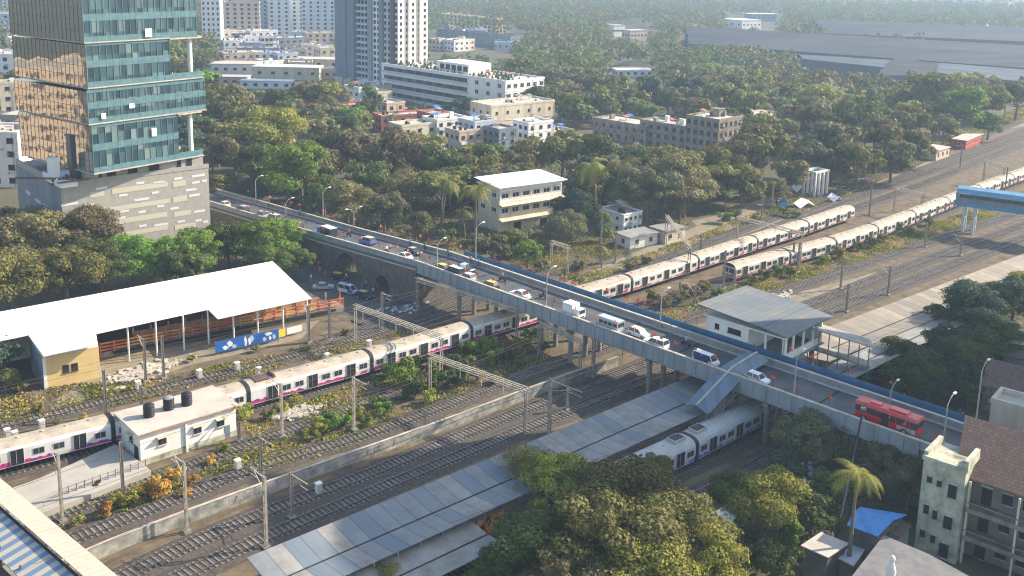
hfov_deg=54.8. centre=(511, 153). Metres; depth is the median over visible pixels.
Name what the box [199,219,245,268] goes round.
broadleaf tree
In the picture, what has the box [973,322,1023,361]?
broadleaf tree
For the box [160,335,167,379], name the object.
catenary mast
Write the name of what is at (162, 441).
window
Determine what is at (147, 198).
strip window
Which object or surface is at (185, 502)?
catenary mast
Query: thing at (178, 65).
broadleaf tree
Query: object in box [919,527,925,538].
window
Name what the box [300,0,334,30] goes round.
distant flats
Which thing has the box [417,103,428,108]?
palm tree
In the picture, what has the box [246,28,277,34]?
distant flats
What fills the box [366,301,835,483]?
litter
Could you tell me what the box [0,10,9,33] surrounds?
distant flats
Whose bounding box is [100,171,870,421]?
rubble
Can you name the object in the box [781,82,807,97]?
broadleaf tree
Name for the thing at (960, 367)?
broadleaf tree
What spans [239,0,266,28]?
distant flats
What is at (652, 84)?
broadleaf tree
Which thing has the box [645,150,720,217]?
broadleaf tree
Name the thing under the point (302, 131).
broadleaf tree
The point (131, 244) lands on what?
broadleaf tree
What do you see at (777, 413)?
catenary mast
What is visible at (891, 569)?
roof finial
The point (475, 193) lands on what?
palm tree
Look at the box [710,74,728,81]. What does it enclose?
broadleaf tree
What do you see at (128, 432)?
window
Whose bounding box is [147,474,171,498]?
bush
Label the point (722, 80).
broadleaf tree
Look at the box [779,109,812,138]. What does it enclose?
broadleaf tree
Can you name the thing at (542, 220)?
door
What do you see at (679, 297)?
bush
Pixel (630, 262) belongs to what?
bush
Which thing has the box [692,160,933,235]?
dirt clearing
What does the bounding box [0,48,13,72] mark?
distant flats
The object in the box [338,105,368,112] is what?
broadleaf tree
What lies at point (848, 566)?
shack
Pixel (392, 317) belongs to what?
overhead portal
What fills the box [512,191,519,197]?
window
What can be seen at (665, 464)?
broadleaf tree
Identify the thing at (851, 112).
broadleaf tree
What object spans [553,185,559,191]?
window
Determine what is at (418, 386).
bush
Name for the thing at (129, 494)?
bush
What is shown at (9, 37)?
distant flats
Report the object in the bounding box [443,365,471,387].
bush
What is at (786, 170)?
broadleaf tree
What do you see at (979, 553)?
window
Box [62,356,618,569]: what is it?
boundary wall
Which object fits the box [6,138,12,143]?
window
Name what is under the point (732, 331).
window
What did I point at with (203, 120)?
broadleaf tree
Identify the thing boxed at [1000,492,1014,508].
window
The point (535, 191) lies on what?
window
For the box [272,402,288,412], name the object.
bush
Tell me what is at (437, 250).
street lamp
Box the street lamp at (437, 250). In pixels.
[437,237,446,266]
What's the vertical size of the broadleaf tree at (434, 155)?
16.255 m
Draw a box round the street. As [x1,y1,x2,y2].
[254,172,390,235]
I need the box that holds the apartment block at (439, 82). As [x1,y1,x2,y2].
[381,59,544,112]
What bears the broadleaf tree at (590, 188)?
on the ground at (720, 204)
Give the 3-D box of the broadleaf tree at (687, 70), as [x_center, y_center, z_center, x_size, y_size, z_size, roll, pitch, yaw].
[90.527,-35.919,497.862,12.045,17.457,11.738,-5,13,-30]
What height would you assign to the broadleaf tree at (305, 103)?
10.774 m
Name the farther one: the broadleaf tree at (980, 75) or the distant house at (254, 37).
the distant house at (254, 37)
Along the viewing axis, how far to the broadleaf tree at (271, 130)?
301.54 m
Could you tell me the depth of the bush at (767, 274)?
216.13 m
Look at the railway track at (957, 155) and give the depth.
331.16 m
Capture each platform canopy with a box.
[247,376,742,575]
[350,520,501,575]
[804,254,1023,366]
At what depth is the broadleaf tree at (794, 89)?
435.42 m
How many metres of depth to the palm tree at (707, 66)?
513.64 m
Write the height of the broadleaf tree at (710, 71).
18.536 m
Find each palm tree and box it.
[297,108,308,137]
[327,103,342,114]
[344,92,354,104]
[354,126,369,134]
[382,113,398,122]
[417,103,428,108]
[430,171,461,233]
[451,206,471,236]
[456,182,493,232]
[573,157,608,211]
[593,242,607,266]
[601,156,639,203]
[719,188,733,212]
[778,151,798,183]
[827,458,884,556]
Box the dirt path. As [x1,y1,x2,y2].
[565,120,1023,285]
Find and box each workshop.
[208,74,250,85]
[211,61,262,74]
[239,79,294,89]
[252,64,323,80]
[281,56,334,66]
[322,66,334,78]
[608,24,624,36]
[612,68,652,76]
[621,29,646,40]
[722,18,760,29]
[744,13,776,21]
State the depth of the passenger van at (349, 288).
201.47 m
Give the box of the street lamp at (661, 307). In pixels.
[659,287,670,327]
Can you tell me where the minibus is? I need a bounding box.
[597,313,624,331]
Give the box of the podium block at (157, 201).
[15,146,210,251]
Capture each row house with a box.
[340,98,367,109]
[343,78,381,83]
[372,107,422,132]
[388,118,435,146]
[416,105,448,118]
[422,111,466,144]
[445,125,483,150]
[458,113,496,128]
[483,119,516,152]
[512,114,553,145]
[553,123,571,137]
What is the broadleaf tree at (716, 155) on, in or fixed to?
on the dirt path
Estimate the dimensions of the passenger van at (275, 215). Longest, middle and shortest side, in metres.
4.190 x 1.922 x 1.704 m
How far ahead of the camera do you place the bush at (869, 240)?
242.96 m
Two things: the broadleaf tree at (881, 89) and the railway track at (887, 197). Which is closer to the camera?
the railway track at (887, 197)
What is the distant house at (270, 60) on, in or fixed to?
on the ground at (720, 204)
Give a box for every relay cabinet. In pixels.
[3,427,10,437]
[10,429,18,435]
[38,418,44,429]
[134,379,140,389]
[196,368,202,377]
[233,457,241,469]
[234,361,240,370]
[255,366,261,375]
[314,481,322,493]
[324,352,329,358]
[366,339,371,346]
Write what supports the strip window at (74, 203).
in the podium block at (157, 201)
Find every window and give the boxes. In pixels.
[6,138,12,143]
[7,151,14,156]
[8,165,15,170]
[9,178,16,183]
[61,202,77,206]
[62,364,69,373]
[71,362,78,371]
[89,191,104,197]
[101,113,105,118]
[110,199,169,211]
[112,182,167,193]
[116,212,166,223]
[123,225,167,235]
[125,430,133,445]
[134,197,148,201]
[145,28,151,36]
[151,128,156,135]
[154,222,167,226]
[156,434,168,446]
[173,180,185,186]
[173,195,186,202]
[174,210,190,216]
[175,222,194,229]
[192,423,204,435]
[215,416,226,428]
[491,206,496,213]
[501,193,508,199]
[501,208,508,213]
[511,206,518,212]
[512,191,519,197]
[522,205,529,210]
[523,190,529,195]
[533,188,539,194]
[533,203,539,208]
[543,187,549,192]
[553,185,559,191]
[727,327,740,336]
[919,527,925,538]
[922,502,929,515]
[926,474,932,484]
[929,533,935,544]
[931,508,937,521]
[936,478,941,488]
[937,539,949,560]
[941,513,953,531]
[946,481,957,501]
[973,544,984,561]
[976,517,988,534]
[980,485,993,506]
[993,552,1005,562]
[997,524,1009,535]
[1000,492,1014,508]
[1014,560,1023,568]
[1017,532,1023,540]
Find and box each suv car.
[236,204,249,211]
[255,210,268,216]
[358,236,375,245]
[643,336,669,348]
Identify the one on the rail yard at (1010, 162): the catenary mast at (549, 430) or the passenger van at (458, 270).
the catenary mast at (549, 430)
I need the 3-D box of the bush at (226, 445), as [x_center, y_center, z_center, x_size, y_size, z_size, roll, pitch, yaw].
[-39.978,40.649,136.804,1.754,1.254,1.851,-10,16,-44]
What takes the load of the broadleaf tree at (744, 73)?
on the ground at (720, 204)
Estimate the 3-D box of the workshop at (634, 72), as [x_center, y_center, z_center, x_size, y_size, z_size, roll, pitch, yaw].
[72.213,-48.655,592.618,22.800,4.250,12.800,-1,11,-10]
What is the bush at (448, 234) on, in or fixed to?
on the rail yard at (1010, 162)
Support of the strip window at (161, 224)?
in the podium block at (157, 201)
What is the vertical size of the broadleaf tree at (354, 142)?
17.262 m
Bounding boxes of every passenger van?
[268,213,280,218]
[337,282,357,294]
[445,264,464,274]
[692,348,719,366]
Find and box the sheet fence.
[464,250,964,421]
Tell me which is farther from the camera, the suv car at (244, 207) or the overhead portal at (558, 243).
the suv car at (244, 207)
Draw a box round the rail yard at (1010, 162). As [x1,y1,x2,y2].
[0,116,1023,575]
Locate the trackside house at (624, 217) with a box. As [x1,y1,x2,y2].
[598,199,642,230]
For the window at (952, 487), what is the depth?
113.66 m
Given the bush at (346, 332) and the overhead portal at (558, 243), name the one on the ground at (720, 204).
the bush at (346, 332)
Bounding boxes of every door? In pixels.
[134,444,138,459]
[224,424,229,438]
[514,222,520,228]
[540,217,546,225]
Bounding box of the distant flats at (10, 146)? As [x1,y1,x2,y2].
[0,118,34,187]
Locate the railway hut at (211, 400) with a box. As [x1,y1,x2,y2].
[114,385,238,464]
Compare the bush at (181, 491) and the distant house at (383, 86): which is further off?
the distant house at (383, 86)
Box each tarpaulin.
[777,198,791,207]
[791,184,801,191]
[794,198,813,208]
[828,192,841,201]
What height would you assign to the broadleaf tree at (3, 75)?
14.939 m
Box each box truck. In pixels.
[317,224,336,236]
[563,299,585,317]
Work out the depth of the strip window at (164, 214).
219.55 m
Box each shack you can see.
[714,505,738,538]
[801,532,847,575]
[838,545,864,575]
[847,507,906,561]
[852,535,967,575]
[888,521,911,544]
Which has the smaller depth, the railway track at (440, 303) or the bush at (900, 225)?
the railway track at (440, 303)
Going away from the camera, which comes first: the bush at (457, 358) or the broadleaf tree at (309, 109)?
the bush at (457, 358)
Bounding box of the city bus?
[854,396,923,436]
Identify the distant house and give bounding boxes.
[0,78,23,113]
[0,110,20,121]
[3,25,11,41]
[218,49,254,60]
[224,27,245,38]
[233,31,245,37]
[237,44,279,50]
[239,33,273,40]
[240,41,278,45]
[247,49,273,58]
[254,56,283,63]
[272,50,297,59]
[273,34,309,50]
[285,46,305,55]
[288,57,312,64]
[292,29,302,35]
[292,42,333,56]
[313,44,334,56]
[344,81,376,100]
[362,88,392,101]
[370,82,391,89]
[370,96,404,111]
[428,37,449,50]
[444,23,459,28]
[444,38,469,51]
[450,36,474,50]
[465,27,485,31]
[494,39,520,49]
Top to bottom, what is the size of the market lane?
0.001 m
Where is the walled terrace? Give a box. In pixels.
[989,386,1023,431]
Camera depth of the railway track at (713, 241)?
257.72 m
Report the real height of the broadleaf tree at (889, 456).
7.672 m
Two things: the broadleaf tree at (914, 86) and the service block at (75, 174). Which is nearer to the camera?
the service block at (75, 174)
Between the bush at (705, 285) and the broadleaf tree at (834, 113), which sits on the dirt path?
the bush at (705, 285)
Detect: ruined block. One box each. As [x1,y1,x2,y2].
[593,113,648,145]
[640,115,685,147]
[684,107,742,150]
[751,109,780,131]
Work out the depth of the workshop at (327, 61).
589.90 m
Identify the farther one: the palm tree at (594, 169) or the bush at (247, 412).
the palm tree at (594, 169)
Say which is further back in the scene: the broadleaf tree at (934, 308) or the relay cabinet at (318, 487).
the broadleaf tree at (934, 308)
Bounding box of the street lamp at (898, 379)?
[889,378,899,404]
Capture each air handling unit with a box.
[46,156,59,184]
[60,169,69,177]
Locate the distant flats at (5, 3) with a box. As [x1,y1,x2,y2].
[2,0,7,8]
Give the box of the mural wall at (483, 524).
[348,509,503,575]
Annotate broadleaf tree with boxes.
[0,72,14,78]
[0,204,73,284]
[0,205,19,238]
[0,248,62,309]
[0,335,24,368]
[0,368,20,393]
[29,243,111,299]
[49,203,125,248]
[72,237,133,292]
[108,233,162,286]
[135,235,190,273]
[160,249,207,280]
[169,46,186,63]
[170,55,182,64]
[170,63,187,70]
[175,226,223,269]
[177,114,199,129]
[178,127,207,145]
[192,114,216,143]
[193,55,210,70]
[193,82,251,121]
[193,143,213,174]
[196,117,223,143]
[196,132,231,166]
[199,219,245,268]
[201,68,222,83]
[204,77,218,85]
[204,134,256,183]
[205,122,240,135]
[209,173,232,192]
[222,104,259,123]
[225,143,272,194]
[226,105,310,146]
[229,215,284,255]
[243,89,265,103]
[245,244,293,269]
[255,103,275,110]
[258,140,334,208]
[259,88,304,109]
[264,118,304,134]
[266,217,306,260]
[274,97,308,119]
[281,139,315,146]
[283,127,297,141]
[285,248,315,279]
[289,84,319,99]
[295,157,322,196]
[299,98,316,106]
[299,175,337,217]
[302,148,344,176]
[303,103,338,130]
[305,80,325,99]
[305,117,341,135]
[306,82,343,101]
[306,107,327,139]
[309,127,358,176]
[315,95,349,115]
[317,178,378,223]
[326,108,368,132]
[328,128,384,168]
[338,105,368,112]
[339,110,373,131]
[340,160,391,192]
[352,97,371,122]
[361,82,383,116]
[361,125,428,177]
[361,190,409,232]
[375,560,401,575]
[381,167,438,213]
[388,171,433,204]
[400,130,448,154]
[401,142,451,175]
[402,211,434,239]
[410,169,466,219]
[418,142,463,197]
[435,165,474,209]
[440,97,475,114]
[457,153,503,200]
[457,233,483,252]
[458,143,475,154]
[458,147,473,185]
[461,567,480,575]
[471,142,513,165]
[472,168,515,181]
[473,542,529,575]
[474,234,510,258]
[488,508,558,570]
[495,441,553,496]
[498,228,528,258]
[500,162,533,172]
[501,152,535,171]
[504,57,537,71]
[507,135,555,168]
[511,239,544,267]
[515,541,612,575]
[518,451,598,516]
[521,68,548,76]
[521,85,557,98]
[530,478,688,575]
[536,128,587,177]
[541,84,566,115]
[543,208,587,248]
[544,66,571,79]
[544,75,558,83]
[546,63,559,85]
[546,188,603,237]
[550,77,570,92]
[553,92,571,120]
[555,93,599,131]
[561,72,589,89]
[562,82,584,95]
[562,161,578,195]
[568,67,594,84]
[568,453,688,514]
[570,66,600,92]
[570,155,596,195]
[573,115,591,126]
[576,134,618,157]
[576,162,603,209]
[579,73,608,91]
[580,537,704,575]
[583,85,623,115]
[586,89,624,114]
[593,154,628,178]
[595,155,617,204]
[595,212,614,242]
[604,165,686,224]
[605,143,624,179]
[606,75,629,88]
[610,84,638,114]
[615,142,645,161]
[621,97,646,116]
[622,146,653,195]
[633,103,660,117]
[635,74,664,105]
[635,486,743,569]
[644,144,706,206]
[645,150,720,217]
[645,452,677,478]
[651,87,684,114]
[655,185,707,223]
[656,70,685,83]
[658,85,689,118]
[663,82,684,93]
[668,61,688,76]
[671,76,708,97]
[672,520,751,575]
[674,97,699,108]
[676,97,714,118]
[682,65,699,96]
[683,85,702,97]
[690,145,749,198]
[691,160,740,206]
[698,66,714,87]
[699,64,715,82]
[702,62,720,74]
[704,82,740,107]
[705,82,719,91]
[705,468,751,507]
[707,139,763,193]
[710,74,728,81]
[713,78,729,103]
[714,462,816,541]
[721,162,769,206]
[724,106,754,124]
[727,74,758,90]
[729,91,767,106]
[730,89,774,110]
[730,122,794,168]
[732,69,758,76]
[735,538,760,572]
[739,112,800,165]
[741,88,778,106]
[749,82,777,93]
[751,73,772,83]
[751,537,805,575]
[757,68,772,74]
[764,180,792,204]
[765,450,808,487]
[766,95,786,108]
[767,407,843,471]
[770,73,788,94]
[770,159,810,196]
[772,95,834,137]
[773,67,797,76]
[774,97,796,131]
[778,516,804,551]
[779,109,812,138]
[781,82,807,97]
[781,136,832,184]
[783,78,817,97]
[789,86,825,98]
[791,484,842,535]
[792,82,845,102]
[803,119,874,179]
[804,69,836,81]
[805,146,852,186]
[810,466,853,515]
[817,98,837,115]
[822,426,869,474]
[830,141,888,188]
[832,99,884,125]
[843,122,857,126]
[844,93,867,104]
[845,83,862,102]
[845,118,904,173]
[846,71,864,87]
[847,440,922,501]
[858,79,875,90]
[860,373,873,382]
[864,87,887,107]
[868,106,892,116]
[873,138,918,182]
[875,361,903,386]
[876,87,896,101]
[877,77,897,89]
[877,462,920,512]
[880,335,917,366]
[883,381,909,395]
[885,88,912,104]
[886,344,952,397]
[888,102,904,109]
[888,104,935,130]
[889,100,922,125]
[896,92,921,103]
[900,128,938,161]
[904,72,964,116]
[905,376,955,401]
[909,84,938,112]
[917,100,952,136]
[920,303,960,320]
[920,321,979,361]
[925,117,960,145]
[929,334,994,386]
[937,86,994,136]
[937,277,1014,329]
[941,357,984,399]
[948,374,984,407]
[951,72,977,87]
[960,76,1001,86]
[960,307,1020,354]
[965,72,985,78]
[965,84,1013,110]
[971,111,1004,139]
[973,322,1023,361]
[981,275,1023,321]
[995,80,1023,120]
[1007,270,1023,279]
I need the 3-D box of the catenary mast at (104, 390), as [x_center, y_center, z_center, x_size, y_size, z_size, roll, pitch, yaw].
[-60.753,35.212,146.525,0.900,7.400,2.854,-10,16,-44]
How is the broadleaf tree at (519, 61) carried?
on the ground at (720, 204)
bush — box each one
[0,370,23,387]
[10,382,28,393]
[30,403,44,411]
[51,417,62,425]
[69,514,84,525]
[78,412,88,419]
[97,500,111,516]
[107,493,121,502]
[115,488,139,506]
[136,480,152,495]
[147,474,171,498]
[163,466,186,480]
[178,487,191,496]
[186,354,195,360]
[186,474,200,484]
[205,453,215,464]
[216,441,230,450]
[236,402,254,419]
[250,345,259,350]
[259,409,275,419]
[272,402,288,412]
[284,392,302,406]
[301,428,321,439]
[303,345,311,350]
[308,416,328,432]
[321,410,338,419]
[322,416,340,430]
[340,329,349,335]
[340,414,351,425]
[347,406,364,419]
[357,415,373,425]
[369,396,387,403]
[372,400,393,414]
[380,362,398,376]
[387,356,420,385]
[399,377,427,398]
[413,355,432,371]
[422,387,436,402]
[424,364,451,386]
[436,354,454,369]
[437,228,456,245]
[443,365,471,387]
[451,353,475,367]
[456,341,469,352]
[467,336,489,354]
[469,365,487,380]
[484,347,503,364]
[487,336,499,347]
[488,371,501,384]
[497,347,515,359]
[502,249,511,257]
[506,345,521,357]
[512,337,530,345]
[520,328,537,340]
[533,257,549,271]
[536,341,549,351]
[571,260,585,271]
[623,260,636,269]
[641,257,652,263]
[645,288,661,302]
[657,295,672,307]
[668,289,689,302]
[681,284,699,297]
[697,280,712,292]
[710,288,724,296]
[715,212,734,221]
[728,210,741,219]
[746,274,759,282]
[750,213,761,221]
[757,268,773,278]
[772,264,784,274]
[778,207,791,215]
[784,265,797,276]
[792,210,801,216]
[818,254,830,261]
[821,461,844,473]
[831,246,845,257]
[843,473,864,488]
[853,241,865,249]
[863,236,877,245]
[878,233,889,240]
[893,222,904,232]
[901,225,915,234]
[923,216,933,225]
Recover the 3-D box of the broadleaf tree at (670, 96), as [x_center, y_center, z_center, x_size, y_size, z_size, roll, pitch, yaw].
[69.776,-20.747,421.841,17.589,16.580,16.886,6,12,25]
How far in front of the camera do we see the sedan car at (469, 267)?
191.86 m
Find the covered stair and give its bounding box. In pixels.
[797,325,875,381]
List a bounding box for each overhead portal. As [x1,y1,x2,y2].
[353,303,443,369]
[415,277,519,344]
[427,352,528,434]
[537,320,583,368]
[549,240,569,274]
[591,338,705,380]
[664,214,691,277]
[735,398,775,426]
[736,216,804,266]
[893,186,923,210]
[982,160,1005,180]
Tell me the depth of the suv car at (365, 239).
211.68 m
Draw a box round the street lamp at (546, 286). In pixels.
[545,265,556,305]
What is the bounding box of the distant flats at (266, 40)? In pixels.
[259,34,272,45]
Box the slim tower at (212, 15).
[201,0,223,53]
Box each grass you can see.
[0,105,1023,519]
[5,150,1023,575]
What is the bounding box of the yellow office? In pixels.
[30,339,100,389]
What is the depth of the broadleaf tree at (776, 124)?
336.05 m
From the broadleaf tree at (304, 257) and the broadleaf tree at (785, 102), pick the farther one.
the broadleaf tree at (785, 102)
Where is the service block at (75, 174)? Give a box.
[64,134,80,179]
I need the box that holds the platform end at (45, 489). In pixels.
[0,444,150,525]
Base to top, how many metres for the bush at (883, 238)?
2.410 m
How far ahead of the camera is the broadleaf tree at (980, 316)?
174.45 m
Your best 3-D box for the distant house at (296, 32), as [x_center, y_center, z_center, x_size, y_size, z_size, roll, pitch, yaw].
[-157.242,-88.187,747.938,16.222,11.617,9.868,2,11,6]
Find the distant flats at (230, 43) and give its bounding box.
[220,37,244,49]
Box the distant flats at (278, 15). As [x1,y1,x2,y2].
[266,0,289,35]
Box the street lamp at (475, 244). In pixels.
[475,221,484,264]
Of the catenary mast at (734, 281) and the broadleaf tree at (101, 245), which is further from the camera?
the catenary mast at (734, 281)
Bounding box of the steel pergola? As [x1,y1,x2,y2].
[15,171,89,187]
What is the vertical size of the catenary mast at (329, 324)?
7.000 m
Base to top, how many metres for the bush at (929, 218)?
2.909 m
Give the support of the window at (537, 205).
in the school building at (518, 200)
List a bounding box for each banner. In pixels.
[215,328,278,355]
[267,328,284,342]
[287,324,301,336]
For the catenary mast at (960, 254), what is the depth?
237.15 m
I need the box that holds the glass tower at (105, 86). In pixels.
[8,0,206,174]
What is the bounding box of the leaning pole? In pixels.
[834,407,865,537]
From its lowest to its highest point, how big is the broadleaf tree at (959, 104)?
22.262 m
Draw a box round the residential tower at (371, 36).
[334,0,427,86]
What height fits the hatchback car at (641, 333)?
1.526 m
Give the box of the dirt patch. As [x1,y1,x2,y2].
[788,272,875,309]
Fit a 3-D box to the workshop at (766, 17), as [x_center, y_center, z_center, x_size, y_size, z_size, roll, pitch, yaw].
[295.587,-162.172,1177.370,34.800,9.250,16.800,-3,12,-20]
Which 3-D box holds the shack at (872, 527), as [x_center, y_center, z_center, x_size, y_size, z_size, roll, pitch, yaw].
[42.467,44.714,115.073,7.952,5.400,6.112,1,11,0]
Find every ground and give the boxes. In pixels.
[0,0,1023,575]
[53,320,318,407]
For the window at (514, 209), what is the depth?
249.20 m
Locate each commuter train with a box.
[0,309,536,469]
[545,398,788,521]
[575,205,854,297]
[722,167,1023,278]
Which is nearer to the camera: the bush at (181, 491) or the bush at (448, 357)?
the bush at (181, 491)
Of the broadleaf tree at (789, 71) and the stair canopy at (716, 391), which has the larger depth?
the broadleaf tree at (789, 71)
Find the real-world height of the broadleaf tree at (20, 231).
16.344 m
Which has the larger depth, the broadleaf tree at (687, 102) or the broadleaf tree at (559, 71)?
the broadleaf tree at (559, 71)
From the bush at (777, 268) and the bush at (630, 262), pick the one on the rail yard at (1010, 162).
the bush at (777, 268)
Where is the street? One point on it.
(313, 209)
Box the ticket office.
[697,285,832,364]
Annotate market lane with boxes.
[287,263,405,315]
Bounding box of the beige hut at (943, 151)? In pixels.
[919,144,950,160]
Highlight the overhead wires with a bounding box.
[0,107,1023,567]
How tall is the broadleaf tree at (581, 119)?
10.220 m
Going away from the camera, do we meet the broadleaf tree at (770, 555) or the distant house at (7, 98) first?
the broadleaf tree at (770, 555)
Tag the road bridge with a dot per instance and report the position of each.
(374, 265)
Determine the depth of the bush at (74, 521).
118.14 m
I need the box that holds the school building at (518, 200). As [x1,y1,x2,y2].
[474,169,567,232]
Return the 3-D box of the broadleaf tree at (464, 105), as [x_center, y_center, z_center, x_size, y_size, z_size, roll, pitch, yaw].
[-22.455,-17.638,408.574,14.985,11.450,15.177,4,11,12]
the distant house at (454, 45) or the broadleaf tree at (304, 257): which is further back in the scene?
the distant house at (454, 45)
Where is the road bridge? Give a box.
[209,189,963,507]
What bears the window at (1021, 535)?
in the tile roofed building at (971, 500)
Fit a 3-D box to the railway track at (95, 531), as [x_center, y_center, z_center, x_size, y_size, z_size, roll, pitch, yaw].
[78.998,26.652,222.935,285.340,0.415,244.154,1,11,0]
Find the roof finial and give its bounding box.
[885,555,895,575]
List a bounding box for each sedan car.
[312,282,333,290]
[397,251,413,258]
[404,246,422,255]
[457,262,474,271]
[509,289,531,298]
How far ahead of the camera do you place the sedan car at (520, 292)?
177.24 m
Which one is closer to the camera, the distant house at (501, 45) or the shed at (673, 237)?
the shed at (673, 237)
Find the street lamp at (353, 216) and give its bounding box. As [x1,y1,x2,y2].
[345,206,361,230]
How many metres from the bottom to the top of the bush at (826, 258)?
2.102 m
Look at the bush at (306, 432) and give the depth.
140.22 m
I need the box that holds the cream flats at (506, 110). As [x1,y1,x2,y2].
[470,93,554,125]
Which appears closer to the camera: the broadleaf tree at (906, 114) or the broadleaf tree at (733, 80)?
the broadleaf tree at (906, 114)
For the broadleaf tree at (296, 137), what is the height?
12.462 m
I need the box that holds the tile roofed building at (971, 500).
[914,415,1023,575]
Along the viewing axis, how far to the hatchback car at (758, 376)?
143.67 m
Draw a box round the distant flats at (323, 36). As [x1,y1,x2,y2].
[302,30,334,42]
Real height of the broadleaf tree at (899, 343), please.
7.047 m
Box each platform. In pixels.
[98,290,343,357]
[346,341,879,575]
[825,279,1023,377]
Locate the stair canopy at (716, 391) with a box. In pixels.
[685,351,767,425]
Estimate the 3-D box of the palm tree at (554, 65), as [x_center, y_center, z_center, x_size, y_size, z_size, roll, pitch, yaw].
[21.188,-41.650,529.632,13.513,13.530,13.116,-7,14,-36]
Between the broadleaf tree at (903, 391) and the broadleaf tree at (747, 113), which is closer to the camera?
the broadleaf tree at (903, 391)
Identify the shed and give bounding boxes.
[0,261,311,361]
[616,226,660,248]
[649,222,687,243]
[684,26,1023,68]
[793,53,1023,92]
[813,19,1023,44]
[878,58,938,90]
[951,132,983,149]
[979,359,1023,411]
[1000,335,1023,365]
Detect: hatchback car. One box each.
[220,200,230,205]
[330,271,347,280]
[355,289,373,299]
[434,262,447,269]
[461,272,476,280]
[482,280,499,288]
[627,325,649,339]
[744,369,770,384]
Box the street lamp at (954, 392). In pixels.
[943,391,956,441]
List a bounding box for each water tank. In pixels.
[143,402,154,417]
[163,395,174,410]
[181,391,192,406]
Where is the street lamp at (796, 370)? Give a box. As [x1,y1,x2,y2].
[793,348,806,393]
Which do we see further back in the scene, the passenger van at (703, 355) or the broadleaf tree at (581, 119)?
the broadleaf tree at (581, 119)
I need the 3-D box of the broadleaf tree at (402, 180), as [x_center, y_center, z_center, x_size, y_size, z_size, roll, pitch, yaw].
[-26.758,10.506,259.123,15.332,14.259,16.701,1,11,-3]
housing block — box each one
[436,27,520,46]
[442,12,505,32]
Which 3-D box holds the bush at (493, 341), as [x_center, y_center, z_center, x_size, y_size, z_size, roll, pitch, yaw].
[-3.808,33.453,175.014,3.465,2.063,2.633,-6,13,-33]
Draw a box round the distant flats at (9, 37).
[4,34,16,43]
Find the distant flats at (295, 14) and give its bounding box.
[290,0,301,35]
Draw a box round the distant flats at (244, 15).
[224,0,260,29]
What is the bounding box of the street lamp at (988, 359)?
[975,358,990,417]
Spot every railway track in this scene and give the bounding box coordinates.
[0,259,589,434]
[0,297,617,481]
[24,294,688,535]
[41,213,1023,557]
[111,220,1023,575]
[157,233,1023,575]
[299,291,471,351]
[352,287,455,324]
[444,308,1023,575]
[508,143,1023,338]
[522,439,800,575]
[577,118,1023,285]
[647,180,1023,315]
[733,134,1023,239]
[757,128,1023,231]
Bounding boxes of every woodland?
[0,0,1023,104]
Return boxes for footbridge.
[0,478,116,575]
[955,185,1023,233]
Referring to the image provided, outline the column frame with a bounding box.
[802,167,829,196]
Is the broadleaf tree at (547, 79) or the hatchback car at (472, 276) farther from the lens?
the broadleaf tree at (547, 79)
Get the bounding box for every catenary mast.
[49,446,67,523]
[96,365,107,412]
[118,441,125,492]
[137,335,148,383]
[139,384,146,404]
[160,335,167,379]
[171,452,191,534]
[235,421,243,441]
[250,467,271,549]
[258,435,272,475]
[269,377,286,437]
[287,471,307,519]
[302,303,312,343]
[326,302,332,339]
[350,376,366,431]
[379,292,389,328]
[423,409,426,425]
[545,377,581,433]
[564,388,570,409]
[589,340,596,377]
[598,210,602,263]
[609,230,617,263]
[686,282,697,306]
[700,234,702,249]
[721,250,726,288]
[731,270,736,285]
[759,192,763,216]
[769,182,774,215]
[774,407,779,437]
[791,242,794,266]
[795,242,800,271]
[837,256,856,288]
[843,283,860,312]
[867,186,872,215]
[875,262,891,295]
[922,222,927,247]
[956,235,962,255]
[959,145,962,166]
[1004,167,1008,190]
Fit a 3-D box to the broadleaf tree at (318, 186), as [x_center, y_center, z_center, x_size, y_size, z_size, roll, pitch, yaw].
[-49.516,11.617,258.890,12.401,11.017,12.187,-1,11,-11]
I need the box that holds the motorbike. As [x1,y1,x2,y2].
[681,339,690,346]
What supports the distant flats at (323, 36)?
on the ground at (720, 204)
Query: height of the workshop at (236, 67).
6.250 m
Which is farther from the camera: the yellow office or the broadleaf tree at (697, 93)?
the broadleaf tree at (697, 93)
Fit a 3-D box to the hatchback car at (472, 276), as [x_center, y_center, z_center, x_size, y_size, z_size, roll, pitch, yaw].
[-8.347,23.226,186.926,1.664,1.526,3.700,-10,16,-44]
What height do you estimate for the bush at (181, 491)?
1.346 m
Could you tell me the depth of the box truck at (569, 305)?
167.91 m
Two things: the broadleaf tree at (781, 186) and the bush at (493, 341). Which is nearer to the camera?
the bush at (493, 341)

